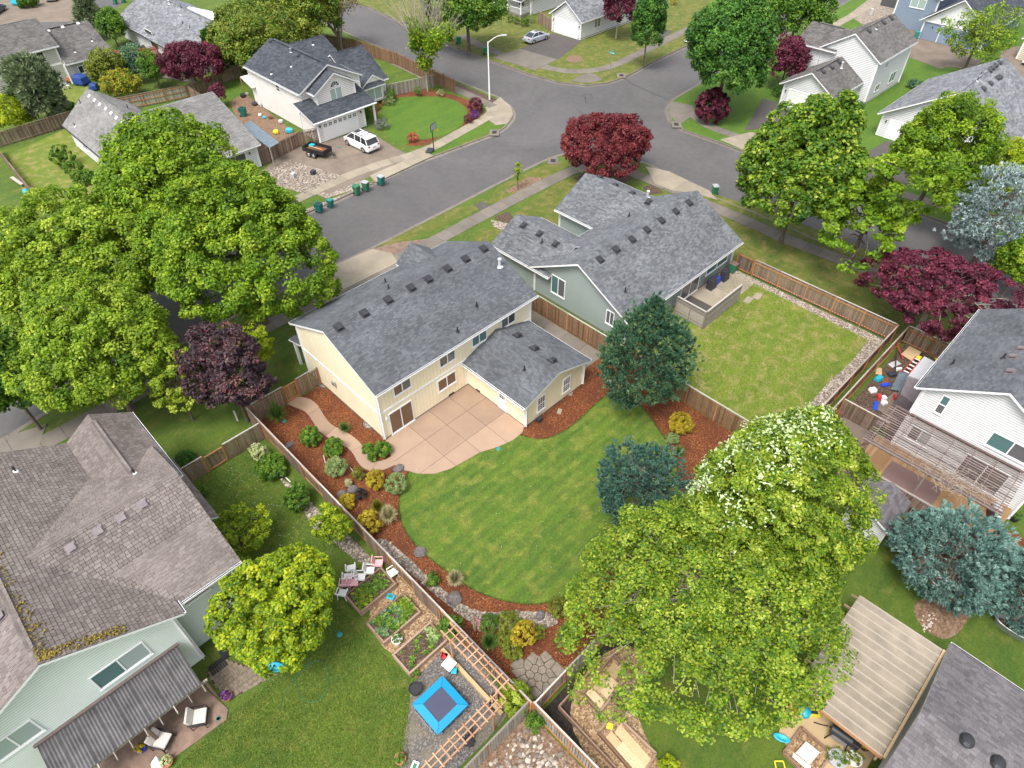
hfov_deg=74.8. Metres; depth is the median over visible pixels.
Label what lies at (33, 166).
lawn
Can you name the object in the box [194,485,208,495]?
shrub
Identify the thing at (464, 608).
river stones
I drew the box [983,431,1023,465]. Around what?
window
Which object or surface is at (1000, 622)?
trough
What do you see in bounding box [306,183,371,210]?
gravel strip
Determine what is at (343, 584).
plastic chair
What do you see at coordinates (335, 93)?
window
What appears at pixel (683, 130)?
kerb
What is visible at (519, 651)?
shrub
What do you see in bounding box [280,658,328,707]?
garden hose
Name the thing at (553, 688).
fence
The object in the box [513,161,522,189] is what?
sapling
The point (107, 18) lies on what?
tree
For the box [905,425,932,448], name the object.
window
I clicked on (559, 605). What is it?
shrub
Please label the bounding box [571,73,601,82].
kerb ramp
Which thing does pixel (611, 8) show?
red maple tree
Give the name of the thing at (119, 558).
house
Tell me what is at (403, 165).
driveway apron
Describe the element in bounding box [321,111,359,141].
garage door
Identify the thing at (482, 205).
verge patch
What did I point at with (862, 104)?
shrub
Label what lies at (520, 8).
house
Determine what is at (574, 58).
bare patch
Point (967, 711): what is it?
house
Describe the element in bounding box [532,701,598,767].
fence
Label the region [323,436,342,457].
shrub
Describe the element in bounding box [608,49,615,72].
street sign
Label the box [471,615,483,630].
azalea
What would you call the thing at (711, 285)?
covered grill
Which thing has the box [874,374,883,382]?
bundle
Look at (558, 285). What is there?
window
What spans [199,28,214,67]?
arborvitae
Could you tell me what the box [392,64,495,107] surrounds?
sidewalk
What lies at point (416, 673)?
plant pot
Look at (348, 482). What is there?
shrub
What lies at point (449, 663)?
play table
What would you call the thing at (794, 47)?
red maple tree
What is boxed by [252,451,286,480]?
shrub
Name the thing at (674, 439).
shrub
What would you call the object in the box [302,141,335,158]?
utility trailer
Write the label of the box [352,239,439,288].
driveway
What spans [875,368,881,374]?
cardboard
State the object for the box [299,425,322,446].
shrub
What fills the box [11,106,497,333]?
sidewalk
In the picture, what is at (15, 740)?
window
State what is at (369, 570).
plastic chair
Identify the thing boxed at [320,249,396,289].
driveway
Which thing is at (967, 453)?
sliding door
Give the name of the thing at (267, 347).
tree
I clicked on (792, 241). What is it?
sidewalk
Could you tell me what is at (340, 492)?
boulder
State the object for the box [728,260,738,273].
wheeled bin
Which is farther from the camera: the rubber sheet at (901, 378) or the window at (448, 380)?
the rubber sheet at (901, 378)
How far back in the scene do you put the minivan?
78.36 m
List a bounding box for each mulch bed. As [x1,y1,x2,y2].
[260,309,732,707]
[371,88,481,145]
[886,517,1023,611]
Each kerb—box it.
[4,150,988,436]
[12,21,515,322]
[367,0,795,86]
[664,0,992,242]
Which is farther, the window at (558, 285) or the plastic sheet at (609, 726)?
the window at (558, 285)
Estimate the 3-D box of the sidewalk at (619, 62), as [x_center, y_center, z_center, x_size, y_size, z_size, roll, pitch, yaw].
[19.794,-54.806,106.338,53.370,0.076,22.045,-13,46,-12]
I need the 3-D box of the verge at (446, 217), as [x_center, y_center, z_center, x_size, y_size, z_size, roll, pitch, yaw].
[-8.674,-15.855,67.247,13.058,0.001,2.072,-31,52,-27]
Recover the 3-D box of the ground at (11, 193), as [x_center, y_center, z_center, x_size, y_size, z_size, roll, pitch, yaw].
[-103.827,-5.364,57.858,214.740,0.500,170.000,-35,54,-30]
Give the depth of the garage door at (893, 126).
79.59 m
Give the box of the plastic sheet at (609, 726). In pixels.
[606,722,612,729]
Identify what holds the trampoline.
on the playground gravel at (424, 742)
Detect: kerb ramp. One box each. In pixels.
[487,97,512,124]
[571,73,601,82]
[670,101,693,122]
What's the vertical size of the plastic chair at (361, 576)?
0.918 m
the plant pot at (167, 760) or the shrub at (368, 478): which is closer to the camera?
the plant pot at (167, 760)
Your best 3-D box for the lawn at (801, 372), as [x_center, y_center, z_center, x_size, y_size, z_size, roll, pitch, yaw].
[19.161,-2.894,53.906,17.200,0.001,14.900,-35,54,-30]
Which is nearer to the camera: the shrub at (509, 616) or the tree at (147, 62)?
the shrub at (509, 616)
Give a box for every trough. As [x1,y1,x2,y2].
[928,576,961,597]
[994,614,1023,641]
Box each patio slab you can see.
[95,681,227,767]
[779,698,873,767]
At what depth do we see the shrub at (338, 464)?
44.59 m
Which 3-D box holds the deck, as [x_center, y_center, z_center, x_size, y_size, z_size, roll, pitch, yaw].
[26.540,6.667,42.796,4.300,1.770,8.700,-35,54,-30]
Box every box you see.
[290,172,296,177]
[310,169,315,174]
[880,400,887,405]
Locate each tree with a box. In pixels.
[0,49,70,122]
[0,92,34,131]
[0,183,198,336]
[0,267,178,413]
[0,321,47,429]
[70,0,109,30]
[82,46,127,90]
[91,106,246,272]
[94,5,128,47]
[97,68,143,96]
[119,42,145,77]
[127,155,342,325]
[135,47,164,88]
[140,340,210,420]
[154,39,225,89]
[173,321,278,422]
[203,541,336,679]
[205,0,323,69]
[207,82,226,100]
[212,501,272,561]
[234,320,274,373]
[257,0,344,32]
[308,502,353,547]
[310,0,361,49]
[379,0,463,91]
[420,0,509,53]
[552,480,858,745]
[560,112,653,178]
[594,289,705,410]
[595,435,693,525]
[602,0,635,38]
[630,0,668,68]
[680,402,887,592]
[683,0,779,115]
[735,88,870,243]
[765,0,838,58]
[768,33,813,81]
[803,148,968,273]
[852,247,1023,341]
[887,89,1012,206]
[932,161,1023,264]
[936,1,1023,68]
[979,136,1023,204]
[987,233,1023,296]
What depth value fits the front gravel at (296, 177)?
74.68 m
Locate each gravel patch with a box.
[491,212,519,229]
[913,557,1023,621]
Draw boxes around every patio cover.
[33,643,219,767]
[240,75,255,95]
[785,594,945,759]
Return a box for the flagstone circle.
[510,651,564,699]
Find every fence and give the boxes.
[0,97,117,146]
[0,152,30,192]
[115,52,194,82]
[118,85,188,107]
[129,45,158,55]
[181,456,209,481]
[186,85,199,96]
[189,64,245,93]
[221,423,265,460]
[245,407,532,711]
[247,386,287,419]
[259,128,319,165]
[294,367,321,395]
[316,32,455,92]
[386,75,434,95]
[464,701,529,767]
[531,294,751,431]
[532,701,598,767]
[534,483,755,710]
[538,11,551,31]
[751,260,897,337]
[824,325,898,406]
[832,326,909,413]
[837,399,889,432]
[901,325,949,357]
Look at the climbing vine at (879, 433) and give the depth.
46.68 m
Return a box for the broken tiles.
[922,613,936,631]
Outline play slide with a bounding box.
[268,662,283,671]
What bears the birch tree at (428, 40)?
on the mulch bed at (463, 101)
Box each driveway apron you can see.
[370,151,432,182]
[493,49,556,69]
[720,132,760,151]
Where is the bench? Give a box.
[10,176,22,186]
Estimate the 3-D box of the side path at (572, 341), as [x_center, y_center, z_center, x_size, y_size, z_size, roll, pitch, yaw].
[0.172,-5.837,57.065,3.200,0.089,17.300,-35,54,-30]
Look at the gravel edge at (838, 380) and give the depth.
51.65 m
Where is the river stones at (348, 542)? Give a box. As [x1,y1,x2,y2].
[279,477,378,569]
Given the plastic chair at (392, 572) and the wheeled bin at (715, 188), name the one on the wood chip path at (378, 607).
the plastic chair at (392, 572)
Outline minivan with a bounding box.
[343,129,379,152]
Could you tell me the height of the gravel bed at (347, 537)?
0.001 m
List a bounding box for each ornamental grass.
[265,398,287,422]
[338,420,351,433]
[370,497,382,511]
[378,503,398,524]
[447,569,464,586]
[480,632,498,649]
[556,622,581,646]
[671,444,685,455]
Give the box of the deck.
[846,435,1011,551]
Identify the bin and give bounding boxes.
[237,106,246,116]
[313,201,322,212]
[325,198,333,207]
[351,183,359,194]
[360,180,368,190]
[376,174,384,184]
[455,36,460,44]
[483,46,487,54]
[712,184,719,194]
[714,274,720,284]
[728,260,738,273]
[914,30,920,38]
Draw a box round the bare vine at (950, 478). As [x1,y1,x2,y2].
[911,452,1007,503]
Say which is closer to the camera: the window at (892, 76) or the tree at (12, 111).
the tree at (12, 111)
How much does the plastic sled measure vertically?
0.140 m
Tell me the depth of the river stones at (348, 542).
41.20 m
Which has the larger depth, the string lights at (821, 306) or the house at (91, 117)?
the house at (91, 117)
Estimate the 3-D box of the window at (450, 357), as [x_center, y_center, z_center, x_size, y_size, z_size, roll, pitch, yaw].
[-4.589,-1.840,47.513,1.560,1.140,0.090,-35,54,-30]
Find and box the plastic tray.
[880,382,890,386]
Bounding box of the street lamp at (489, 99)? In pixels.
[487,34,506,100]
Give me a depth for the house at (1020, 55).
98.22 m
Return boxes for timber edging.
[558,658,616,767]
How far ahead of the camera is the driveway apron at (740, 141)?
80.59 m
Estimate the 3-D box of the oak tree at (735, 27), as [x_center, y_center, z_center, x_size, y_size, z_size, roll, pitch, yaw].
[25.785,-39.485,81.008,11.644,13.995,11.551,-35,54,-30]
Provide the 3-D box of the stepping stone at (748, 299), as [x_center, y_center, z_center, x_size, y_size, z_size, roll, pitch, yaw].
[20.598,-7.321,58.333,0.550,0.050,0.950,30,52,27]
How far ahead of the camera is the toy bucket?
33.72 m
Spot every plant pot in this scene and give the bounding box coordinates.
[134,741,145,752]
[160,754,172,767]
[220,690,231,701]
[391,632,401,644]
[393,752,405,764]
[408,681,421,695]
[412,668,419,677]
[826,745,847,767]
[846,750,865,766]
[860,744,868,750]
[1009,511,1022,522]
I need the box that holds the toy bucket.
[800,707,810,718]
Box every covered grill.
[215,644,230,659]
[706,276,717,290]
[720,267,730,281]
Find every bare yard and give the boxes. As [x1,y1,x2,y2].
[229,95,304,159]
[823,441,869,486]
[840,344,935,440]
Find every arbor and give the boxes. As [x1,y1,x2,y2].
[421,692,505,767]
[440,622,514,704]
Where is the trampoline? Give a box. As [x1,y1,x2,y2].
[412,676,467,735]
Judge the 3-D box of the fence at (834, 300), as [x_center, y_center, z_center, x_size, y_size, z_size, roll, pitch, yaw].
[26.196,-7.295,57.038,0.101,1.775,12.700,-35,54,-30]
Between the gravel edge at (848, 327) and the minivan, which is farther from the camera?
the minivan
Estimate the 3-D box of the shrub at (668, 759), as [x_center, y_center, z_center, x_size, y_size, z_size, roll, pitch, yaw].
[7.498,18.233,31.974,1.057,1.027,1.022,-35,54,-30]
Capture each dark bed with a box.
[544,589,676,714]
[544,712,588,767]
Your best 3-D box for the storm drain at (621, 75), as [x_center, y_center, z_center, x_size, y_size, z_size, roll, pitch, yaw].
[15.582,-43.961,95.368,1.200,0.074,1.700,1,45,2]
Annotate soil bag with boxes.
[386,593,395,600]
[411,760,419,767]
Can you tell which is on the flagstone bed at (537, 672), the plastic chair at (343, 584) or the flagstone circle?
the flagstone circle
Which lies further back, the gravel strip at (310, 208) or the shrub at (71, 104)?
the shrub at (71, 104)
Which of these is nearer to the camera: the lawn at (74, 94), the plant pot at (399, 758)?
the plant pot at (399, 758)
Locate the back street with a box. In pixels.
[40,0,121,28]
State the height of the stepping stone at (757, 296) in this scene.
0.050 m
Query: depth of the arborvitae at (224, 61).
95.03 m
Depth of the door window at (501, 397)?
48.08 m
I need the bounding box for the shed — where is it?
[842,478,910,545]
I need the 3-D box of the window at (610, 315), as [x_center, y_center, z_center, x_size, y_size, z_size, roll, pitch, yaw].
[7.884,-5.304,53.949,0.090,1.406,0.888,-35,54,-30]
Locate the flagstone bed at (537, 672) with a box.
[512,657,555,693]
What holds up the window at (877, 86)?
in the house at (867, 62)
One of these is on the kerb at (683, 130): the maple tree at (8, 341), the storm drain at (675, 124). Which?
the storm drain at (675, 124)
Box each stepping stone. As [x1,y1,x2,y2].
[744,296,753,303]
[752,293,761,299]
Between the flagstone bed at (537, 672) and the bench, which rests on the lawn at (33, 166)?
the bench
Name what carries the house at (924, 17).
on the ground at (744, 106)
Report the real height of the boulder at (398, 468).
0.326 m
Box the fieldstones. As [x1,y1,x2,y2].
[486,726,570,767]
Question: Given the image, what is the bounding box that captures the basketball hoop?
[426,121,436,152]
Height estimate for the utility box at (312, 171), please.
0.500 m
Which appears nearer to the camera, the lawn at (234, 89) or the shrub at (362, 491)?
the shrub at (362, 491)
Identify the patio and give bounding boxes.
[208,659,276,698]
[386,385,523,473]
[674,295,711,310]
[691,272,756,305]
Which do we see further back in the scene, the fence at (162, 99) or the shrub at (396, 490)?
the fence at (162, 99)
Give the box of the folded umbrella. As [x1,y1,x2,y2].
[151,756,163,767]
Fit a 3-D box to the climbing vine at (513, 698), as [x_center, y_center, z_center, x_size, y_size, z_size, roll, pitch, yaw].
[0.164,15.787,33.808,1.794,2.007,1.857,-35,54,-30]
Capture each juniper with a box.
[883,496,1023,618]
[966,532,1023,636]
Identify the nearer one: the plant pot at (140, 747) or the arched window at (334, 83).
the plant pot at (140, 747)
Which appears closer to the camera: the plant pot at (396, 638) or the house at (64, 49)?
the plant pot at (396, 638)
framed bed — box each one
[581,653,629,712]
[597,715,656,767]
[782,726,829,767]
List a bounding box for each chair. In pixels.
[144,727,175,753]
[184,704,209,730]
[334,587,348,600]
[338,578,349,589]
[341,571,352,580]
[345,562,356,572]
[346,574,359,589]
[353,569,366,580]
[362,562,375,577]
[371,555,383,570]
[386,564,398,577]
[441,650,447,658]
[451,666,456,675]
[462,727,475,748]
[486,692,497,711]
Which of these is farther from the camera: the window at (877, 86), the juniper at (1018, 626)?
the window at (877, 86)
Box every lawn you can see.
[8,129,102,205]
[39,85,87,114]
[141,93,186,109]
[191,439,368,677]
[219,78,249,106]
[377,96,466,144]
[399,394,677,603]
[467,227,501,242]
[515,176,577,224]
[623,267,877,429]
[662,191,954,347]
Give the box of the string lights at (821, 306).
[753,274,884,336]
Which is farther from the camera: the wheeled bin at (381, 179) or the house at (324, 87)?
the house at (324, 87)
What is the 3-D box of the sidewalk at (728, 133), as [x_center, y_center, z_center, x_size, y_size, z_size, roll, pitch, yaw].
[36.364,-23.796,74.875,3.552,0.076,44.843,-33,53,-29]
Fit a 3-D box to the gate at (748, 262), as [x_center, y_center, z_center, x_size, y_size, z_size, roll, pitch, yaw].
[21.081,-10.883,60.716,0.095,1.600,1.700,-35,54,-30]
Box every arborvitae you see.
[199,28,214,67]
[209,27,228,73]
[227,25,244,67]
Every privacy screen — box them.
[674,296,706,328]
[703,284,742,328]
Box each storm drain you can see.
[489,129,499,135]
[548,157,557,164]
[617,73,625,77]
[671,121,681,127]
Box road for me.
[0,0,1023,437]
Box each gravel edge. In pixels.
[736,270,883,343]
[810,337,880,405]
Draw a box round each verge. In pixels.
[383,204,478,245]
[429,122,502,154]
[488,161,569,203]
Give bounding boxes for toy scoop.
[773,733,789,742]
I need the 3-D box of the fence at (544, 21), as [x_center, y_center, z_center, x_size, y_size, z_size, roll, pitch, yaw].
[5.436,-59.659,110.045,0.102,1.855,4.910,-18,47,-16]
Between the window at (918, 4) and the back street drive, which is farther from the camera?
the back street drive
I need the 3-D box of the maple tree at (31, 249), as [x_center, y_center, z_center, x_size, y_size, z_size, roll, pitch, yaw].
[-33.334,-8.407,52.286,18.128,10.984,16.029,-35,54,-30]
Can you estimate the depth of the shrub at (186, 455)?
45.39 m
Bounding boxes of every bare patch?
[566,55,581,62]
[914,596,970,638]
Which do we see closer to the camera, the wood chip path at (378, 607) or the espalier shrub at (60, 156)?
the wood chip path at (378, 607)
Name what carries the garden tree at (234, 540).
on the lawn at (339, 558)
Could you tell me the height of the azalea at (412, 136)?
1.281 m
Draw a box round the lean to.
[243,121,278,166]
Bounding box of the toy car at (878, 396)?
[876,393,881,399]
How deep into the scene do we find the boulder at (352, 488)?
44.02 m
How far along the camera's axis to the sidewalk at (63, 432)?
63.64 m
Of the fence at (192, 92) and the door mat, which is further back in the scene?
the fence at (192, 92)
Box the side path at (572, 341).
[531,310,600,368]
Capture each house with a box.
[0,18,113,93]
[0,412,241,767]
[62,88,261,180]
[121,0,263,72]
[243,35,388,142]
[288,241,591,439]
[491,173,743,343]
[493,0,565,17]
[549,0,636,39]
[779,13,917,106]
[875,57,1023,164]
[878,642,1023,767]
[890,308,1023,518]
[893,0,1023,49]
[1015,37,1023,60]
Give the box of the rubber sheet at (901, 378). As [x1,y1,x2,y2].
[891,371,907,390]
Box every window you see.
[0,719,45,762]
[30,51,45,61]
[77,65,85,73]
[88,641,153,691]
[144,28,152,35]
[184,587,211,607]
[329,86,342,100]
[330,80,339,87]
[367,86,382,99]
[392,378,411,397]
[437,370,456,393]
[439,350,455,368]
[471,330,486,348]
[498,394,504,401]
[501,312,515,327]
[537,393,545,413]
[550,274,565,299]
[562,375,570,394]
[594,17,600,28]
[604,309,614,326]
[705,256,727,276]
[873,83,880,92]
[887,70,896,83]
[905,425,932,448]
[909,0,927,9]
[932,394,952,415]
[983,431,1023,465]
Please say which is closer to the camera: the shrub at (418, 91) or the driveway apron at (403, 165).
the driveway apron at (403, 165)
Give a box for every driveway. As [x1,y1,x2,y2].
[0,424,46,452]
[265,129,404,192]
[317,180,361,197]
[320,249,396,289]
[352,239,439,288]
[521,33,581,59]
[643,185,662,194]
[645,166,716,199]
[660,30,671,37]
[744,99,789,130]
[848,0,894,24]
[864,141,916,185]
[908,29,981,67]
[909,47,953,68]
[1000,46,1023,77]
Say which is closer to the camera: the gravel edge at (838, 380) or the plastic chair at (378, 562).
the plastic chair at (378, 562)
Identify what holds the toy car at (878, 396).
on the bare yard at (865, 398)
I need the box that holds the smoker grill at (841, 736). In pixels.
[824,721,860,750]
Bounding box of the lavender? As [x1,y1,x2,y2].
[374,119,389,128]
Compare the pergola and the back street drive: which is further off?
the back street drive
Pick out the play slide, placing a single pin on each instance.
(277, 664)
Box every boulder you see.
[285,441,294,448]
[337,489,346,496]
[347,484,357,493]
[393,464,403,472]
[414,546,426,556]
[447,591,462,605]
[535,610,544,620]
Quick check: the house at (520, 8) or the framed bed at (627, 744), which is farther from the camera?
the house at (520, 8)
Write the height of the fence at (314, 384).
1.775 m
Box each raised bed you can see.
[345,567,397,615]
[366,593,421,646]
[392,622,447,676]
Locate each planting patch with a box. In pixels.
[494,212,512,222]
[505,177,540,192]
[574,170,633,182]
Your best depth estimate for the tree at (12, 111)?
80.31 m
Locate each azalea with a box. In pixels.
[407,131,418,141]
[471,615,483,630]
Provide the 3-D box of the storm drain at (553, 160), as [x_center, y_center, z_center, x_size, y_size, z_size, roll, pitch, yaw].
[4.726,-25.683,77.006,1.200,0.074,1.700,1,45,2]
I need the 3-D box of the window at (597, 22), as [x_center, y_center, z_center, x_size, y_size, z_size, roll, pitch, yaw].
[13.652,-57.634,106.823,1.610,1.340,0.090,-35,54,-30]
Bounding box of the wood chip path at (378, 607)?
[369,576,455,672]
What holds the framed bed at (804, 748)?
on the patio slab at (819, 732)
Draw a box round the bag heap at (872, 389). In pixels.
[868,387,876,392]
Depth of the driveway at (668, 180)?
73.19 m
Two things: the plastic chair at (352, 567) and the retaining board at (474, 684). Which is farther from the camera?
the plastic chair at (352, 567)
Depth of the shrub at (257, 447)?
45.39 m
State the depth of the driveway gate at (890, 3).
116.81 m
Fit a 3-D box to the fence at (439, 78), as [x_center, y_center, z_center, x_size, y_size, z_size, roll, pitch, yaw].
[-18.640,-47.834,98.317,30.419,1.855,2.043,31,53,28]
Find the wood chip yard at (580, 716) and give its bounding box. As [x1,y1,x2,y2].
[570,646,659,767]
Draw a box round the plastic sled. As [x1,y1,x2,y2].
[872,401,878,410]
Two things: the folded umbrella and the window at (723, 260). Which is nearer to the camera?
the folded umbrella
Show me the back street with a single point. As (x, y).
(101, 3)
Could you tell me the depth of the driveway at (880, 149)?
77.14 m
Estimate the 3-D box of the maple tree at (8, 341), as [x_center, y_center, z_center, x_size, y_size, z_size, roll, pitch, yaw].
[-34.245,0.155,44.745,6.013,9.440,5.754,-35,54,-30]
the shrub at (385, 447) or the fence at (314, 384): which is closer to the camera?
the shrub at (385, 447)
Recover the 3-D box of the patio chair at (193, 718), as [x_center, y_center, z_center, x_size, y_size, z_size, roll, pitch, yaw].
[-15.834,16.727,33.638,0.891,0.970,0.960,-9,45,-8]
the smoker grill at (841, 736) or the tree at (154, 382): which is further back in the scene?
the tree at (154, 382)
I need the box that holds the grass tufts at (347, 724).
[179,603,410,767]
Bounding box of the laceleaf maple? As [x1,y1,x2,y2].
[694,86,730,123]
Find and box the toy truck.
[810,709,820,717]
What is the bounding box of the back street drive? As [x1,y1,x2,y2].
[0,0,75,24]
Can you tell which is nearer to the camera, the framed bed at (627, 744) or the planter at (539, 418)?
the framed bed at (627, 744)
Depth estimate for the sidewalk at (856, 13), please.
114.74 m
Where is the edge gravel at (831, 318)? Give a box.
[734,271,880,404]
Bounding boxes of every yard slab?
[840,410,873,446]
[878,391,898,420]
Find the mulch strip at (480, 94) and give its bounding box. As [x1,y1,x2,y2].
[445,78,496,102]
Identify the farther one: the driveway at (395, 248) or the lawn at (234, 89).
the lawn at (234, 89)
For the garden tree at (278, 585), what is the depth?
32.81 m
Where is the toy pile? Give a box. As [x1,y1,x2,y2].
[285,127,293,132]
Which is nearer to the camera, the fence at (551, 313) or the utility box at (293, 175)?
the fence at (551, 313)
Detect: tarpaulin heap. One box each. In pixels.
[10,0,26,5]
[886,370,896,377]
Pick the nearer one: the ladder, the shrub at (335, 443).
the shrub at (335, 443)
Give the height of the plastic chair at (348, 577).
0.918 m
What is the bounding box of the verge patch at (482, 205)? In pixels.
[474,201,489,209]
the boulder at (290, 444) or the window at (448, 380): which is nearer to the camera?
the boulder at (290, 444)
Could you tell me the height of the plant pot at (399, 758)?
0.575 m
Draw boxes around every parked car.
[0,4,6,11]
[522,30,549,43]
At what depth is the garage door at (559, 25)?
106.74 m
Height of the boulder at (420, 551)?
0.312 m
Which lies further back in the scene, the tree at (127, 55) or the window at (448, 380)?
the tree at (127, 55)
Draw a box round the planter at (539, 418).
[536,415,542,422]
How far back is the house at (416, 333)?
48.10 m
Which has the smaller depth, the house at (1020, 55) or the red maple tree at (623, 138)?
the red maple tree at (623, 138)
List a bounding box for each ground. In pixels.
[0,0,505,321]
[18,154,1023,767]
[347,0,769,85]
[478,716,581,767]
[669,0,1023,240]
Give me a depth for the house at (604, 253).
57.73 m
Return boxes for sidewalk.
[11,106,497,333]
[12,167,587,450]
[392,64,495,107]
[459,27,686,73]
[569,156,638,170]
[620,170,974,316]
[678,107,1023,233]
[766,0,881,61]
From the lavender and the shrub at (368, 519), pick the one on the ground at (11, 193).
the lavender
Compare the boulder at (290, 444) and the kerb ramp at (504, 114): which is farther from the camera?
the kerb ramp at (504, 114)
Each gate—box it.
[204,447,227,470]
[283,380,299,402]
[736,253,754,274]
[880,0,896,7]
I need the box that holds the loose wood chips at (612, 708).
[385,579,650,767]
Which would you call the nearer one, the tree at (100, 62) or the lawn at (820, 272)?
the lawn at (820, 272)
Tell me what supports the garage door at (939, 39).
in the house at (924, 17)
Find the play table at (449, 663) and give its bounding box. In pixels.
[441,656,456,673]
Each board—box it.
[441,648,503,716]
[888,360,900,367]
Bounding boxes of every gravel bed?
[262,163,339,191]
[283,479,377,567]
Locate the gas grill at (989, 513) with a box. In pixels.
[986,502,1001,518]
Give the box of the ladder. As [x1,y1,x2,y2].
[902,355,921,374]
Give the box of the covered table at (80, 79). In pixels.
[72,73,89,86]
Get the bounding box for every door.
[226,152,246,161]
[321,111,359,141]
[388,399,414,435]
[498,393,506,412]
[554,17,577,38]
[680,275,700,298]
[786,89,810,106]
[883,119,929,140]
[935,26,971,49]
[952,453,1010,496]
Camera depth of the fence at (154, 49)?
100.03 m
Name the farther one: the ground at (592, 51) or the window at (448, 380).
the ground at (592, 51)
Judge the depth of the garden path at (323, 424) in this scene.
47.57 m
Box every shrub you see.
[16,0,39,7]
[48,143,75,165]
[61,101,74,110]
[62,160,83,175]
[70,168,93,185]
[174,448,196,466]
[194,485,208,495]
[248,442,267,460]
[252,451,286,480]
[281,481,309,511]
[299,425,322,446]
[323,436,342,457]
[324,455,347,477]
[337,493,356,509]
[344,479,352,486]
[351,466,365,480]
[355,488,366,499]
[356,509,383,534]
[361,442,374,454]
[364,108,372,117]
[365,468,384,490]
[367,451,376,461]
[374,440,391,457]
[382,95,394,105]
[383,472,406,494]
[384,88,395,100]
[413,86,422,95]
[426,570,439,586]
[436,89,444,96]
[464,113,472,122]
[467,97,483,111]
[470,109,478,117]
[479,612,498,633]
[494,628,511,646]
[497,609,522,634]
[502,639,523,661]
[510,619,537,647]
[520,16,528,25]
[532,623,544,639]
[547,595,567,618]
[657,752,680,767]
[664,432,679,443]
[668,411,694,434]
[771,83,783,95]
[857,100,865,109]
[906,78,922,87]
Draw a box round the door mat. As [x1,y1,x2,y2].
[207,657,227,675]
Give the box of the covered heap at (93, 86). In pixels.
[88,82,98,90]
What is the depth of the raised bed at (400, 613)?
37.41 m
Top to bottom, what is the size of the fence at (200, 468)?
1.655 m
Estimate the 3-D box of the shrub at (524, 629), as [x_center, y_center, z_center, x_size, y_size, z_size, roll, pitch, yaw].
[0.667,13.589,36.374,1.650,1.518,1.430,-35,54,-30]
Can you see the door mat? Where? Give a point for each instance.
(218, 667)
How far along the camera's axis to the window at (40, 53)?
90.85 m
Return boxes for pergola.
[857,404,1023,537]
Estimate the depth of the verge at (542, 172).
74.43 m
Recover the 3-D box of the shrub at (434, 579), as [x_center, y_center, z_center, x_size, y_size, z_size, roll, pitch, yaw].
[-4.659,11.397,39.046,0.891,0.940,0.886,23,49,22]
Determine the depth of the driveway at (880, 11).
114.70 m
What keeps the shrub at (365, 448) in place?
on the mulch bed at (305, 454)
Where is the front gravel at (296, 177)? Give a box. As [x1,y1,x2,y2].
[267,160,340,192]
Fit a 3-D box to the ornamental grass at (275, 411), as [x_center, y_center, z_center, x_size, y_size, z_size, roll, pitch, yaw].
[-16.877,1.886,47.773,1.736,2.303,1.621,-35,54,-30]
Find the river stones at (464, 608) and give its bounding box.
[376,539,557,629]
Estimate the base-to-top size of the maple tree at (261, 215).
13.633 m
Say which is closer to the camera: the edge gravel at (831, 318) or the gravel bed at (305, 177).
the edge gravel at (831, 318)
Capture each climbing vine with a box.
[436,614,462,639]
[498,679,532,718]
[525,710,545,734]
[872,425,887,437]
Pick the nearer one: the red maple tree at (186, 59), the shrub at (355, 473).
the shrub at (355, 473)
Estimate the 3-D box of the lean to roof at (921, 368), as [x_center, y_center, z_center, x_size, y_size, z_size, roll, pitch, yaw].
[30.319,-0.330,49.779,2.911,1.960,1.318,-35,54,-30]
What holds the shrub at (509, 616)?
on the mulch bed at (305, 454)
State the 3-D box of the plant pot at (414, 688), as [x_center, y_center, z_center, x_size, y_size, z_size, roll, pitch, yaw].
[-5.019,15.901,34.795,0.700,0.500,0.689,-35,54,-30]
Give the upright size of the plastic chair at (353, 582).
0.918 m
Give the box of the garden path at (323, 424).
[287,396,395,471]
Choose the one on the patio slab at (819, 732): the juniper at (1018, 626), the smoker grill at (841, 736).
the smoker grill at (841, 736)
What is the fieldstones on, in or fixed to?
on the rocky ground at (500, 751)
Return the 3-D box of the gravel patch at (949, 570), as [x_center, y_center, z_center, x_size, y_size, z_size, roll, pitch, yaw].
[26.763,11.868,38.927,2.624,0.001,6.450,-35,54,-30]
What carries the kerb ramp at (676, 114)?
on the ground at (744, 106)
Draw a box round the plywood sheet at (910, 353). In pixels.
[902,346,920,360]
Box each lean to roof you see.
[890,377,921,419]
[898,356,933,393]
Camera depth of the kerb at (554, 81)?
98.25 m
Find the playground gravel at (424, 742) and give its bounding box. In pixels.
[399,642,506,767]

